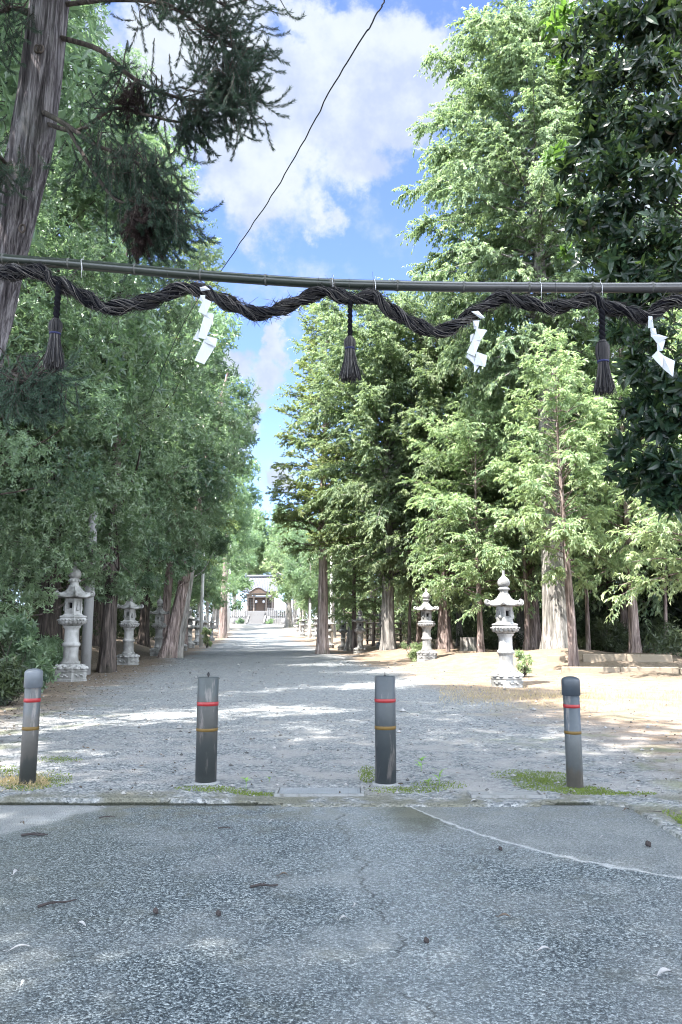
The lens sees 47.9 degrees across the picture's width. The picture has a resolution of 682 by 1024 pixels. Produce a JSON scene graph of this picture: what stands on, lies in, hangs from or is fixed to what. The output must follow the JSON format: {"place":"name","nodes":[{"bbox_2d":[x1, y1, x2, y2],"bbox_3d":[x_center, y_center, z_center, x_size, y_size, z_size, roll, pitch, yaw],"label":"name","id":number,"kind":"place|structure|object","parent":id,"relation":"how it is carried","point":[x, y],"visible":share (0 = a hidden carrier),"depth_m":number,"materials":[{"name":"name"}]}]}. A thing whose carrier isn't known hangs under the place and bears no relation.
{"place":"outdoors","nodes":[
{"label":"outdoors","id":0,"kind":"place"},
{"bbox_2d":[91,0,384,541],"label":"overhead wire","id":1,"kind":"object","parent":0,"point":[368,29],"visible":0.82,"depth_m":8.74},
{"bbox_2d":[0,805,681,1023],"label":"asphalt road","id":2,"kind":"structure","parent":0,"point":[601,918],"depth_m":2.98,"materials":[{"name":"asphalt"}]},
{"bbox_2d":[0,621,681,840],"bbox_3d":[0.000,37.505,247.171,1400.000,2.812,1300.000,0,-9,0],"label":"ground","id":3,"kind":"structure","parent":0,"point":[264,645],"depth_m":8.46,"materials":[{"name":"gravel"}]},
{"bbox_2d":[0,655,30,705],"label":"bush","id":4,"kind":"object","parent":3,"relation":"on","point":[11,679],"visible":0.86,"depth_m":11.08,"materials":[{"name":"green plant"}]},
{"bbox_2d":[0,610,60,692],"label":"bush","id":5,"kind":"object","parent":3,"relation":"on","point":[22,635],"visible":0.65,"depth_m":13.23,"materials":[{"name":"green plant"}]},
{"bbox_2d":[19,668,42,784],"bbox_3d":[-2.210,1.560,5.462,0.127,0.878,0.127,3,-9,-21],"label":"bollard","id":6,"kind":"object","parent":3,"relation":"on","point":[33,681],"visible":0.94,"depth_m":5.43,"materials":[{"name":"metal"}]},
{"bbox_2d":[39,634,79,676],"bbox_3d":[-6.538,3.266,17.293,1.192,1.054,1.455,5,-10,-32],"label":"bush","id":7,"kind":"object","parent":3,"relation":"on","point":[51,643],"visible":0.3,"depth_m":17.14,"materials":[{"name":"green plant"}]},
{"bbox_2d":[0,0,134,347],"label":"oak tree","id":8,"kind":"object","parent":3,"relation":"on","point":[8,85],"visible":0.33,"depth_m":10.48,"materials":[{"name":"green plant"}]},
{"bbox_2d":[0,86,139,481],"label":"oak tree","id":9,"kind":"object","parent":3,"relation":"on","point":[130,378],"visible":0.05,"depth_m":16.09,"materials":[{"name":"green plant"}]},
{"bbox_2d":[0,409,140,582],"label":"oak tree","id":10,"kind":"object","parent":3,"relation":"on","point":[20,477],"visible":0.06,"depth_m":22.45,"materials":[{"name":"green plant"}]},
{"bbox_2d":[52,562,94,681],"bbox_3d":[-5.738,2.356,16.401,0.829,2.576,0.950,-6,-11,35],"label":"stone lantern","id":11,"kind":"object","parent":3,"relation":"on","point":[72,619],"visible":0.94,"depth_m":16.22,"materials":[{"name":"stone"}]},
{"bbox_2d":[0,584,154,663],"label":"undergrowth","id":12,"kind":"object","parent":3,"relation":"on","point":[119,632],"visible":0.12,"depth_m":32.29,"materials":[{"name":"green plant"}]},
{"bbox_2d":[0,0,175,511],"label":"oak tree","id":13,"kind":"object","parent":3,"relation":"on","point":[73,326],"visible":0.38,"depth_m":12.93,"materials":[{"name":"green plant"}]},
{"bbox_2d":[81,511,97,674],"bbox_3d":[-6.467,2.248,19.702,0.282,4.572,0.282,0,-9,0],"label":"utility pole","id":14,"kind":"object","parent":3,"relation":"on","point":[86,647],"visible":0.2,"depth_m":19.52,"materials":[{"name":"concrete"}]},
{"bbox_2d":[11,409,183,649],"bbox_3d":[-9.621,-1.302,27.168,7.839,13.247,8.377,-1,-9,4],"label":"oak tree","id":15,"kind":"object","parent":3,"relation":"on","point":[103,524],"visible":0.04,"depth_m":26.62,"materials":[{"name":"green plant"}]},
{"bbox_2d":[1,63,200,411],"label":"oak tree","id":16,"kind":"object","parent":3,"relation":"on","point":[100,211],"visible":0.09,"depth_m":14.71,"materials":[{"name":"green plant"}]},
{"bbox_2d":[0,8,207,533],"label":"oak tree","id":17,"kind":"object","parent":3,"relation":"on","point":[144,328],"visible":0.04,"depth_m":17.76,"materials":[{"name":"green plant"}]},
{"bbox_2d":[1,198,221,649],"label":"oak tree","id":18,"kind":"object","parent":3,"relation":"on","point":[49,624],"visible":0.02,"depth_m":24.24,"materials":[{"name":"green plant"}]},
{"bbox_2d":[0,137,225,672],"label":"oak tree","id":19,"kind":"object","parent":3,"relation":"on","point":[117,496],"visible":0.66,"depth_m":17.07,"materials":[{"name":"green plant"}]},
{"bbox_2d":[116,588,143,664],"bbox_3d":[-6.491,3.481,23.536,0.803,2.496,0.921,-8,-12,44],"label":"stone lantern","id":20,"kind":"object","parent":3,"relation":"on","point":[129,623],"visible":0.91,"depth_m":23.34,"materials":[{"name":"stone"}]},
{"bbox_2d":[0,0,306,435],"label":"cedar tree","id":21,"kind":"object","parent":3,"relation":"on","point":[26,161],"visible":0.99,"depth_m":7.34,"materials":[{"name":"green plant"}]},
{"bbox_2d":[62,258,256,646],"bbox_3d":[-9.430,-2.275,31.342,10.645,16.833,9.961,-2,-9,15],"label":"oak tree","id":22,"kind":"object","parent":3,"relation":"on","point":[218,331],"visible":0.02,"depth_m":31.88,"materials":[{"name":"green plant"}]},
{"bbox_2d":[150,596,169,655],"bbox_3d":[-7.538,4.756,31.822,0.934,2.533,0.815,8,-12,-42],"label":"stone lantern","id":23,"kind":"object","parent":3,"relation":"on","point":[159,613],"visible":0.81,"depth_m":31.66,"materials":[{"name":"stone"}]},
{"bbox_2d":[94,372,261,657],"bbox_3d":[-4.979,-0.142,23.854,3.725,10.671,6.969,-3,-9,16],"label":"oak tree","id":24,"kind":"object","parent":3,"relation":"on","point":[191,523],"visible":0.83,"depth_m":23.68,"materials":[{"name":"plant"}]},
{"bbox_2d":[131,405,239,647],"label":"oak tree","id":25,"kind":"object","parent":3,"relation":"on","point":[143,639],"visible":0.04,"depth_m":39.58,"materials":[{"name":"green plant"}]},
{"bbox_2d":[151,528,222,606],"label":"oak tree","id":26,"kind":"object","parent":3,"relation":"on","point":[199,580],"visible":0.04,"depth_m":53.57,"materials":[{"name":"green plant"}]},
{"bbox_2d":[188,607,196,647],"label":"stone lantern","id":27,"kind":"object","parent":3,"relation":"on","point":[191,627],"visible":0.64,"depth_m":44.60,"materials":[{"name":"stone"}]},
{"bbox_2d":[171,564,219,606],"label":"oak tree","id":28,"kind":"object","parent":3,"relation":"on","point":[193,596],"visible":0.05,"depth_m":69.31,"materials":[{"name":"green plant"}]},
{"bbox_2d":[192,610,199,644],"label":"stone lantern","id":29,"kind":"object","parent":3,"relation":"on","point":[197,629],"visible":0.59,"depth_m":53.02,"materials":[{"name":"stone"}]},
{"bbox_2d":[153,236,240,642],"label":"cedar tree","id":30,"kind":"object","parent":3,"relation":"on","point":[167,596],"visible":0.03,"depth_m":34.39,"materials":[{"name":"green plant"}]},
{"bbox_2d":[165,297,243,648],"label":"cedar tree","id":31,"kind":"object","parent":3,"relation":"on","point":[186,634],"visible":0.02,"depth_m":45.72,"materials":[{"name":"green plant"}]},
{"bbox_2d":[191,672,219,784],"bbox_3d":[-0.959,1.577,5.490,0.206,0.850,0.206,-7,-11,38],"label":"bollard","id":32,"kind":"object","parent":3,"relation":"on","point":[206,732],"visible":0.91,"depth_m":5.43,"materials":[{"name":"black metal"}]},
{"bbox_2d":[200,627,212,647],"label":"bush","id":33,"kind":"object","parent":3,"relation":"on","point":[206,638],"visible":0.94,"depth_m":45.36,"materials":[{"name":"green plant"}]},
{"bbox_2d":[199,516,223,646],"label":"street lamp","id":34,"kind":"object","parent":3,"relation":"on","point":[201,611],"visible":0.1,"depth_m":46.97,"materials":[{"name":"white metal"}]},
{"bbox_2d":[178,354,261,657],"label":"oak tree","id":35,"kind":"object","parent":3,"relation":"on","point":[219,546],"visible":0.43,"depth_m":31.80,"materials":[{"name":"green plant"}]},
{"bbox_2d":[204,552,235,629],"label":"oak tree","id":36,"kind":"object","parent":3,"relation":"on","point":[207,611],"visible":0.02,"depth_m":95.04,"materials":[{"name":"green plant"}]},
{"bbox_2d":[199,456,263,637],"bbox_3d":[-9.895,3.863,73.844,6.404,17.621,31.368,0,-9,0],"label":"oak tree","id":37,"kind":"object","parent":3,"relation":"on","point":[244,512],"visible":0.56,"depth_m":71.49,"materials":[{"name":"plant"}]},
{"bbox_2d":[214,508,254,628],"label":"oak tree","id":38,"kind":"object","parent":3,"relation":"on","point":[218,611],"visible":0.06,"depth_m":110.88,"materials":[{"name":"green plant"}]},
{"bbox_2d":[232,512,266,615],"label":"oak tree","id":39,"kind":"object","parent":3,"relation":"on","point":[258,571],"visible":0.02,"depth_m":174.08,"materials":[{"name":"green plant"}]},
{"bbox_2d":[246,611,265,623],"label":"stone stairs","id":40,"kind":"structure","parent":3,"relation":"on","point":[257,617],"depth_m":150.80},
{"bbox_2d":[240,573,279,623],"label":"shrine hall","id":41,"kind":"structure","parent":3,"relation":"on","point":[259,603],"depth_m":156.09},
{"bbox_2d":[243,502,292,595],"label":"oak tree","id":42,"kind":"object","parent":3,"relation":"on","point":[265,530],"visible":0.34,"depth_m":170.82,"materials":[{"name":"green plant"}]},
{"bbox_2d":[267,608,292,623],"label":"stone fence","id":43,"kind":"object","parent":3,"relation":"on","point":[270,611],"visible":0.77,"depth_m":152.21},
{"bbox_2d":[259,528,307,627],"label":"oak tree","id":44,"kind":"object","parent":3,"relation":"on","point":[288,618],"visible":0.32,"depth_m":118.75,"materials":[{"name":"green plant"}]},
{"bbox_2d":[262,501,304,618],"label":"oak tree","id":45,"kind":"object","parent":3,"relation":"on","point":[270,546],"visible":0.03,"depth_m":170.21,"materials":[{"name":"green plant"}]},
{"bbox_2d":[261,512,314,624],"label":"oak tree","id":46,"kind":"object","parent":3,"relation":"on","point":[267,556],"visible":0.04,"depth_m":131.43,"materials":[{"name":"green plant"}]},
{"bbox_2d":[277,559,307,631],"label":"oak tree","id":47,"kind":"object","parent":3,"relation":"on","point":[284,591],"visible":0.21,"depth_m":103.64,"materials":[{"name":"green plant"}]},
{"bbox_2d":[268,515,317,629],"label":"oak tree","id":48,"kind":"object","parent":3,"relation":"on","point":[294,536],"visible":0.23,"depth_m":111.35,"materials":[{"name":"green plant"}]},
{"bbox_2d":[282,543,318,636],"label":"oak tree","id":49,"kind":"object","parent":3,"relation":"on","point":[298,575],"visible":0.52,"depth_m":87.29,"materials":[{"name":"green plant"}]},
{"bbox_2d":[294,537,336,627],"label":"cypress tree","id":50,"kind":"object","parent":3,"relation":"on","point":[301,603],"visible":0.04,"depth_m":91.09,"materials":[{"name":"plant"}]},
{"bbox_2d":[274,786,363,796],"bbox_3d":[-0.144,1.900,5.176,0.594,0.050,0.258,0,-9,0],"label":"drain cover","id":51,"kind":"object","parent":3,"relation":"on","point":[295,792],"visible":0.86,"depth_m":5.14,"materials":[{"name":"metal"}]},
{"bbox_2d":[262,296,382,653],"bbox_3d":[-0.813,-1.748,35.690,5.668,17.433,6.376,2,-9,-11],"label":"cedar tree","id":52,"kind":"object","parent":3,"relation":"on","point":[322,640],"visible":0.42,"depth_m":35.17,"materials":[{"name":"green plant"}]},
{"bbox_2d":[298,532,350,637],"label":"oak tree","id":53,"kind":"object","parent":3,"relation":"on","point":[306,556],"visible":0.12,"depth_m":69.40,"materials":[{"name":"green plant"}]},
{"bbox_2d":[0,755,681,826],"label":"moss","id":54,"kind":"object","parent":3,"relation":"on","point":[544,780],"visible":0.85,"depth_m":5.35,"materials":[{"name":"plant"}]},
{"bbox_2d":[0,539,681,640],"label":"woodland","id":55,"kind":"object","parent":3,"relation":"on","point":[675,611],"visible":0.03,"depth_m":33.82,"materials":[{"name":"plant"}]},
{"bbox_2d":[0,682,681,791],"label":"dry grass","id":56,"kind":"structure","parent":3,"relation":"on","point":[16,781],"depth_m":11.90,"materials":[{"name":"plant"}]},
{"bbox_2d":[0,649,681,796],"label":"leaf litter","id":57,"kind":"object","parent":3,"relation":"on","point":[277,720],"visible":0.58,"depth_m":9.91,"materials":[{"name":"plant"}]},
{"bbox_2d":[336,614,348,650],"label":"stone lantern","id":58,"kind":"object","parent":3,"relation":"on","point":[343,630],"visible":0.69,"depth_m":40.85,"materials":[{"name":"stone"}]},
{"bbox_2d":[343,624,351,650],"bbox_3d":[0.409,6.571,39.476,0.779,1.618,0.801,0,-9,0],"label":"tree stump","id":59,"kind":"object","parent":3,"relation":"on","point":[348,644],"visible":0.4,"depth_m":39.29,"materials":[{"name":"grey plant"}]},
{"bbox_2d":[300,460,399,650],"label":"cypress tree","id":60,"kind":"object","parent":3,"relation":"on","point":[347,602],"visible":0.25,"depth_m":37.41,"materials":[{"name":"green plant"}]},
{"bbox_2d":[351,608,368,653],"bbox_3d":[0.859,5.378,34.567,0.680,2.114,0.780,-4,-10,27],"label":"stone lantern","id":61,"kind":"object","parent":3,"relation":"on","point":[359,630],"visible":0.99,"depth_m":34.42,"materials":[{"name":"stone"}]},
{"bbox_2d":[328,450,400,638],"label":"cypress tree","id":62,"kind":"object","parent":3,"relation":"on","point":[370,611],"visible":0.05,"depth_m":56.28,"materials":[{"name":"green plant"}]},
{"bbox_2d":[351,534,403,646],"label":"sapling","id":63,"kind":"object","parent":3,"relation":"on","point":[373,636],"visible":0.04,"depth_m":39.48,"materials":[{"name":"red plant"}]},
{"bbox_2d":[287,277,480,650],"bbox_3d":[1.875,-1.755,31.320,8.406,15.520,8.488,-1,-9,10],"label":"cypress tree","id":64,"kind":"object","parent":3,"relation":"on","point":[377,415],"visible":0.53,"depth_m":30.51,"materials":[{"name":"green plant"}]},
{"bbox_2d":[366,621,402,644],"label":"wooden rails","id":65,"kind":"object","parent":3,"relation":"on","point":[400,634],"visible":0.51,"depth_m":41.49,"materials":[{"name":"brown wood"}]},
{"bbox_2d":[372,674,399,786],"bbox_3d":[0.319,1.589,5.519,0.206,0.864,0.206,8,-12,-43],"label":"bollard","id":66,"kind":"object","parent":3,"relation":"on","point":[385,735],"visible":0.87,"depth_m":5.46,"materials":[{"name":"black metal"}]},
{"bbox_2d":[399,641,422,661],"bbox_3d":[2.360,4.589,25.085,0.907,0.786,0.813,0,-9,0],"label":"bush","id":67,"kind":"object","parent":3,"relation":"on","point":[416,647],"visible":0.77,"depth_m":25.04,"materials":[{"name":"green plant"}]},
{"bbox_2d":[369,480,455,641],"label":"cypress tree","id":68,"kind":"object","parent":3,"relation":"on","point":[418,617],"visible":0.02,"depth_m":43.37,"materials":[{"name":"green plant"}]},
{"bbox_2d":[394,477,437,645],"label":"sapling","id":69,"kind":"object","parent":3,"relation":"on","point":[409,625],"visible":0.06,"depth_m":33.58,"materials":[{"name":"red plant"}]},
{"bbox_2d":[413,589,438,661],"bbox_3d":[2.720,3.600,24.403,0.746,2.319,0.856,-3,-9,18],"label":"stone lantern","id":70,"kind":"object","parent":3,"relation":"on","point":[426,623],"visible":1,"depth_m":24.24,"materials":[{"name":"stone"}]},
{"bbox_2d":[349,292,520,648],"bbox_3d":[3.897,-1.658,30.708,7.141,15.067,7.762,-3,-9,21],"label":"cypress tree","id":71,"kind":"object","parent":3,"relation":"on","point":[383,485],"visible":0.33,"depth_m":29.42,"materials":[{"name":"green plant"}]},
{"bbox_2d":[393,414,488,651],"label":"cypress tree","id":72,"kind":"object","parent":3,"relation":"on","point":[419,469],"visible":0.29,"depth_m":28.52,"materials":[{"name":"green plant"}]},
{"bbox_2d":[398,393,495,645],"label":"cypress tree","id":73,"kind":"object","parent":3,"relation":"on","point":[458,616],"visible":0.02,"depth_m":37.48,"materials":[{"name":"green plant"}]},
{"bbox_2d":[459,637,476,651],"bbox_3d":[4.750,5.027,28.558,0.834,0.720,0.951,0,-9,0],"label":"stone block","id":74,"kind":"object","parent":3,"relation":"on","point":[468,643],"visible":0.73,"depth_m":28.36,"materials":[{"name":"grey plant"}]},
{"bbox_2d":[395,400,541,652],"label":"cypress tree","id":75,"kind":"object","parent":3,"relation":"on","point":[483,476],"visible":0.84,"depth_m":25.80,"materials":[{"name":"green plant"}]},
{"bbox_2d":[484,571,523,687],"bbox_3d":[3.312,2.383,15.489,0.770,2.394,0.883,-2,-9,15],"label":"stone lantern","id":76,"kind":"object","parent":3,"relation":"on","point":[505,628],"visible":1,"depth_m":15.32,"materials":[{"name":"stone"}]},
{"bbox_2d":[467,790,545,797],"bbox_3d":[1.094,1.888,5.092,0.485,0.050,0.168,0,-9,0],"label":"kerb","id":77,"kind":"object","parent":3,"relation":"on","point":[512,794],"visible":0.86,"depth_m":5.08,"materials":[{"name":"concrete"}]},
{"bbox_2d":[473,401,541,649],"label":"sapling","id":78,"kind":"object","parent":3,"relation":"on","point":[526,617],"visible":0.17,"depth_m":25.82,"materials":[{"name":"green plant"}]},
{"bbox_2d":[336,601,681,656],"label":"undergrowth","id":79,"kind":"object","parent":3,"relation":"on","point":[663,642],"visible":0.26,"depth_m":29.64,"materials":[{"name":"green plant"}]},
{"bbox_2d":[450,318,573,646],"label":"cypress tree","id":80,"kind":"object","parent":3,"relation":"on","point":[519,617],"visible":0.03,"depth_m":32.66,"materials":[{"name":"green plant"}]},
{"bbox_2d":[514,649,535,676],"bbox_3d":[4.208,3.485,17.651,0.542,0.732,0.453,0,-9,0],"label":"bush","id":81,"kind":"object","parent":3,"relation":"on","point":[521,664],"visible":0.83,"depth_m":17.61,"materials":[{"name":"green plant"}]},
{"bbox_2d":[434,352,621,649],"bbox_3d":[6.908,-0.252,28.321,6.821,11.571,6.998,-7,-11,38],"label":"cypress tree","id":82,"kind":"object","parent":3,"relation":"on","point":[534,572],"visible":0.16,"depth_m":27.49,"materials":[{"name":"green plant"}]},
{"bbox_2d":[390,0,681,649],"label":"cypress tree","id":83,"kind":"object","parent":3,"relation":"on","point":[513,49],"visible":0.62,"depth_m":24.85,"materials":[{"name":"green plant"}]},
{"bbox_2d":[493,326,625,666],"bbox_3d":[6.161,-0.007,21.651,3.720,9.617,6.858,-4,-9,24],"label":"cypress tree","id":84,"kind":"object","parent":3,"relation":"on","point":[563,531],"visible":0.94,"depth_m":20.79,"materials":[{"name":"green plant"}]},
{"bbox_2d":[561,676,583,788],"bbox_3d":[1.640,1.590,5.427,0.129,0.841,0.129,4,-10,-25],"label":"bollard","id":85,"kind":"object","parent":3,"relation":"on","point":[570,688],"visible":0.93,"depth_m":5.39,"materials":[{"name":"metal"}]},
{"bbox_2d":[529,407,639,649],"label":"sapling","id":86,"kind":"object","parent":3,"relation":"on","point":[587,628],"visible":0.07,"depth_m":25.30,"materials":[{"name":"green plant"}]},
{"bbox_2d":[497,264,681,652],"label":"cypress tree","id":87,"kind":"object","parent":3,"relation":"on","point":[634,644],"visible":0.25,"depth_m":23.77,"materials":[{"name":"green plant"}]},
{"bbox_2d":[577,615,628,652],"bbox_3d":[8.812,4.170,25.802,1.830,1.571,2.015,4,-10,-27],"label":"bush","id":88,"kind":"object","parent":3,"relation":"on","point":[609,643],"visible":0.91,"depth_m":25.43,"materials":[{"name":"green plant"}]},
{"bbox_2d":[572,418,637,618],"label":"cypress tree","id":89,"kind":"object","parent":3,"relation":"on","point":[592,598],"depth_m":35.48,"materials":[{"name":"green plant"}]},
{"bbox_2d":[536,0,681,326],"bbox_3d":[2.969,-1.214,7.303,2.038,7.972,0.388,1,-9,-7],"label":"cypress tree","id":90,"kind":"object","parent":3,"relation":"on","point":[552,154],"visible":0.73,"depth_m":7.65,"materials":[{"name":"green plant"}]},
{"bbox_2d":[542,0,681,523],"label":"glossy leaved tree","id":91,"kind":"object","parent":3,"relation":"on","point":[650,31],"visible":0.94,"depth_m":6.34,"materials":[{"name":"green plant"}]},
{"bbox_2d":[561,349,681,631],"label":"cypress tree","id":92,"kind":"object","parent":3,"relation":"on","point":[624,614],"visible":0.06,"depth_m":29.60,"materials":[{"name":"green plant"}]},
{"bbox_2d":[561,667,681,673],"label":"kerb","id":93,"kind":"structure","parent":3,"relation":"on","point":[569,670],"depth_m":19.55,"materials":[{"name":"concrete"}]},
{"bbox_2d":[582,654,672,661],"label":"kerb","id":94,"kind":"structure","parent":3,"relation":"on","point":[625,657],"depth_m":21.38,"materials":[{"name":"concrete"}]},
{"bbox_2d":[573,198,681,631],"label":"cypress tree","id":95,"kind":"object","parent":3,"relation":"on","point":[656,606],"visible":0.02,"depth_m":26.50,"materials":[{"name":"green plant"}]},
{"bbox_2d":[591,309,681,623],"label":"cypress tree","id":96,"kind":"object","parent":3,"relation":"on","point":[661,535],"visible":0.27,"depth_m":17.98,"materials":[{"name":"green plant"}]},
{"bbox_2d":[631,499,681,637],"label":"sapling","id":97,"kind":"object","parent":3,"relation":"on","point":[665,616],"visible":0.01,"depth_m":26.76,"materials":[{"name":"red plant"}]},
{"bbox_2d":[0,253,681,298],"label":"bamboo bar","id":98,"kind":"object","parent":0,"point":[350,284],"visible":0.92,"depth_m":5.17,"materials":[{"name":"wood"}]},
{"bbox_2d":[0,259,681,345],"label":"straw rope","id":99,"kind":"object","parent":98,"relation":"hanging from","point":[85,298],"visible":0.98,"depth_m":5.10,"materials":[{"name":"fabric"}]},
{"bbox_2d":[41,280,66,371],"bbox_3d":[-1.880,-1.237,5.072,0.146,0.617,0.149,6,-10,-33],"label":"straw tassel","id":100,"kind":"object","parent":99,"relation":"hanging from","point":[53,358],"visible":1,"depth_m":5.03,"materials":[{"name":"fabric"}]},
{"bbox_2d":[193,286,216,363],"bbox_3d":[-0.893,-1.232,5.051,0.163,0.541,0.030,0,-9,0],"label":"paper streamer","id":101,"kind":"object","parent":99,"relation":"hanging from","point":[208,345],"visible":0.99,"depth_m":5.04,"materials":[{"name":"paper"}]},
{"bbox_2d":[339,299,364,383],"bbox_3d":[0.065,-1.134,5.051,0.151,0.564,0.183,9,-12,-44],"label":"straw tassel","id":102,"kind":"object","parent":99,"relation":"hanging from","point":[350,371],"visible":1,"depth_m":5.02,"materials":[{"name":"fabric"}]},
{"bbox_2d":[466,311,486,371],"bbox_3d":[0.891,-1.119,5.034,0.142,0.423,0.030,0,-9,0],"label":"paper streamer","id":103,"kind":"object","parent":99,"relation":"hanging from","point":[478,360],"visible":1,"depth_m":5.02,"materials":[{"name":"paper"}]},
{"bbox_2d":[593,308,616,397],"bbox_3d":[1.723,-1.054,5.051,0.148,0.593,0.153,-7,-11,39],"label":"straw tassel","id":104,"kind":"object","parent":99,"relation":"hanging from","point":[604,385],"visible":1,"depth_m":5.01,"materials":[{"name":"fabric"}]},
{"bbox_2d":[648,316,674,376],"bbox_3d":[2.103,-1.084,5.029,0.168,0.415,0.029,0,-9,0],"label":"paper streamer","id":105,"kind":"object","parent":99,"relation":"hanging from","point":[665,362],"visible":1,"depth_m":5.02,"materials":[{"name":"paper"}]},
{"bbox_2d":[1,0,681,623],"label":"sky","id":106,"kind":"structure","parent":0,"point":[331,212],"materials":[{"name":"blue"}]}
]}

